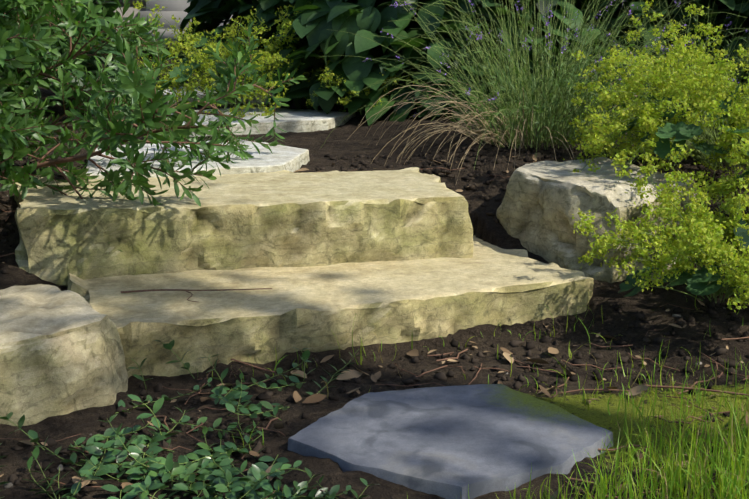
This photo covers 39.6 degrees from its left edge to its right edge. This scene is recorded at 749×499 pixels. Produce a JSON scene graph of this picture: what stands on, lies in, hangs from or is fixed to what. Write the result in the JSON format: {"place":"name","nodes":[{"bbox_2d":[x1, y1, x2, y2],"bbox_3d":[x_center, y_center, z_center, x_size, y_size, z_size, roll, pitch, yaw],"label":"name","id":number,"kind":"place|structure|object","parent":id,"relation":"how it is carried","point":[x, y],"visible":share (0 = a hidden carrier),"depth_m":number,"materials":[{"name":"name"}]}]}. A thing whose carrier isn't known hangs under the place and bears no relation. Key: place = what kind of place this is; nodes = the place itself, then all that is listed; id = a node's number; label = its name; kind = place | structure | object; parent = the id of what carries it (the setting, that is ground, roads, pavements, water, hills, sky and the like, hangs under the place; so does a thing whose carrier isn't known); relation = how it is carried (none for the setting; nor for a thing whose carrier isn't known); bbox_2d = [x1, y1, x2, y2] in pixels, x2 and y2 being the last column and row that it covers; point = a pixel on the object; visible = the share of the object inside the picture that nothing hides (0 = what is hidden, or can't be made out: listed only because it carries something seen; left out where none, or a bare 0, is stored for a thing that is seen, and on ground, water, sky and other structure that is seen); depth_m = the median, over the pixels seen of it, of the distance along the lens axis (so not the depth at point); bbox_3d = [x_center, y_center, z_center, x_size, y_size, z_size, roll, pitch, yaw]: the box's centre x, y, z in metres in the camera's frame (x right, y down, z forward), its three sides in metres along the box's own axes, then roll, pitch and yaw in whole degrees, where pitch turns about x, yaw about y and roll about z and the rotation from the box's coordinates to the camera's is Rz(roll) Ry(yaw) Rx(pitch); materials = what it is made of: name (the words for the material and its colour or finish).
{"place":"outdoors","nodes":[
{"label":"outdoors","id":0,"kind":"place"},
{"bbox_2d":[0,47,748,498],"bbox_3d":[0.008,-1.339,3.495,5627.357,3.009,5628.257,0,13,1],"label":"ground","id":1,"kind":"structure","parent":0,"point":[350,143],"depth_m":2.88,"materials":[{"name":"soil"}]},
{"bbox_2d":[0,284,127,425],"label":"boulder","id":2,"kind":"object","parent":1,"relation":"on","point":[61,352],"visible":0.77,"depth_m":2.52,"materials":[{"name":"stone"}]},
{"bbox_2d":[11,0,144,112],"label":"shrub","id":3,"kind":"object","parent":1,"relation":"on","point":[93,69],"depth_m":5.76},
{"bbox_2d":[51,0,116,60],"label":"bush leaves","id":4,"kind":"object","parent":1,"relation":"on","point":[91,29],"visible":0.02,"depth_m":9.15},
{"bbox_2d":[0,0,306,251],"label":"shrub","id":5,"kind":"object","parent":1,"relation":"on","point":[126,82],"depth_m":3.33,"materials":[{"name":"green plant"}]},
{"bbox_2d":[95,0,232,53],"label":"stone steps","id":6,"kind":"structure","parent":1,"relation":"on","point":[176,8],"depth_m":10.29,"materials":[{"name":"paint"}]},
{"bbox_2d":[0,340,379,498],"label":"vinca","id":7,"kind":"object","parent":1,"relation":"on","point":[257,471],"depth_m":2.24,"materials":[{"name":"green plant"}]},
{"bbox_2d":[86,139,309,179],"bbox_3d":[-0.737,-0.366,4.298,0.963,0.063,0.856,-4,14,-19],"label":"flagstone","id":8,"kind":"object","parent":1,"relation":"on","point":[287,158],"visible":0.31,"depth_m":4.11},
{"bbox_2d":[159,86,280,104],"bbox_3d":[-0.896,-1.009,6.753,1.063,0.063,0.881,-6,14,-25],"label":"flagstone","id":9,"kind":"object","parent":1,"relation":"on","point":[201,97],"visible":0.1,"depth_m":6.41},
{"bbox_2d":[172,0,296,90],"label":"bush leaves","id":10,"kind":"object","parent":1,"relation":"on","point":[213,14],"visible":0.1,"depth_m":6.68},
{"bbox_2d":[133,0,345,117],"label":"alchemilla","id":11,"kind":"object","parent":1,"relation":"on","point":[266,54],"depth_m":5.70,"materials":[{"name":"green plant"}]},
{"bbox_2d":[136,107,355,136],"bbox_3d":[-0.674,-0.694,5.568,1.171,0.062,0.811,-5,14,-21],"label":"flagstone","id":12,"kind":"object","parent":1,"relation":"on","point":[298,120],"visible":0.46,"depth_m":5.31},
{"bbox_2d":[67,235,593,377],"bbox_3d":[-0.167,0.167,3.340,1.556,0.262,0.838,-5,14,-22],"label":"step","id":13,"kind":"object","parent":1,"relation":"on","point":[312,308],"visible":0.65,"depth_m":3.06,"materials":[{"name":"stone"}]},
{"bbox_2d":[14,167,473,286],"bbox_3d":[-0.476,-0.106,3.651,1.540,0.283,0.719,-4,14,-16],"label":"step","id":14,"kind":"object","parent":13,"relation":"on","point":[282,218],"visible":0.85,"depth_m":3.36,"materials":[{"name":"stone"}]},
{"bbox_2d":[302,49,417,117],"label":"alchemilla flowers","id":15,"kind":"object","parent":1,"relation":"on","point":[326,77],"depth_m":5.39,"materials":[{"name":"green plant"}]},
{"bbox_2d":[4,195,725,487],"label":"pebbles","id":16,"kind":"object","parent":1,"relation":"on","point":[8,485],"visible":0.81,"depth_m":2.26,"materials":[{"name":"brown stone"}]},
{"bbox_2d":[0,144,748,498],"bbox_3d":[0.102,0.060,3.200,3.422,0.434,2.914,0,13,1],"label":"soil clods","id":17,"kind":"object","parent":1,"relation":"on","point":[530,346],"visible":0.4,"depth_m":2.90,"materials":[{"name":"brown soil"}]},
{"bbox_2d":[0,152,748,498],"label":"fallen leaves","id":18,"kind":"object","parent":1,"relation":"on","point":[350,374],"visible":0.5,"depth_m":2.72,"materials":[{"name":"brown plant"}]},
{"bbox_2d":[0,167,748,498],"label":"litter twigs","id":19,"kind":"object","parent":1,"relation":"on","point":[529,367],"visible":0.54,"depth_m":2.73,"materials":[{"name":"brown wood"}]},
{"bbox_2d":[288,384,612,498],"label":"flagstone","id":20,"kind":"object","parent":1,"relation":"on","point":[449,442],"visible":0.96,"depth_m":2.34,"materials":[{"name":"grey stone"}]},
{"bbox_2d":[264,0,670,125],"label":"bush","id":21,"kind":"object","parent":1,"relation":"on","point":[313,21],"depth_m":5.38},
{"bbox_2d":[197,291,748,498],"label":"grass","id":22,"kind":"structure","parent":1,"relation":"on","point":[735,483],"depth_m":2.16,"materials":[{"name":"green plant"}]},
{"bbox_2d":[322,0,748,167],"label":"lavender","id":23,"kind":"object","parent":1,"relation":"on","point":[546,124],"depth_m":4.48,"materials":[{"name":"green plant"}]},
{"bbox_2d":[347,79,573,182],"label":"dry lavender stems","id":24,"kind":"object","parent":23,"relation":"attached to","point":[491,133],"visible":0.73,"depth_m":4.51,"materials":[{"name":"beige plant"}]},
{"bbox_2d":[496,157,696,282],"bbox_3d":[0.797,-0.064,3.772,0.642,0.452,0.780,-7,15,-26],"label":"boulder","id":25,"kind":"object","parent":1,"relation":"on","point":[542,203],"visible":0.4,"depth_m":3.56,"materials":[{"name":"stone"}]},
{"bbox_2d":[540,0,748,118],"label":"lavender","id":26,"kind":"object","parent":1,"relation":"on","point":[743,74],"depth_m":5.06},
{"bbox_2d":[543,0,748,112],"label":"bush","id":27,"kind":"object","parent":1,"relation":"on","point":[727,5],"depth_m":5.38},
{"bbox_2d":[563,0,748,213],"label":"alchemilla","id":28,"kind":"object","parent":1,"relation":"on","point":[704,101],"depth_m":3.63,"materials":[{"name":"green plant"}]},
{"bbox_2d":[572,153,748,311],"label":"alchemilla","id":29,"kind":"object","parent":1,"relation":"on","point":[717,249],"depth_m":3.05,"materials":[{"name":"green plant"}]},
{"bbox_2d":[734,168,748,247],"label":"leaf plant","id":30,"kind":"object","parent":1,"relation":"on","point":[745,235],"visible":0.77,"depth_m":3.08,"materials":[{"name":"green plant"}]},
{"bbox_2d":[554,76,655,132],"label":"dry lavender stems","id":31,"kind":"object","parent":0,"point":[613,106],"visible":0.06,"depth_m":5.08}
]}

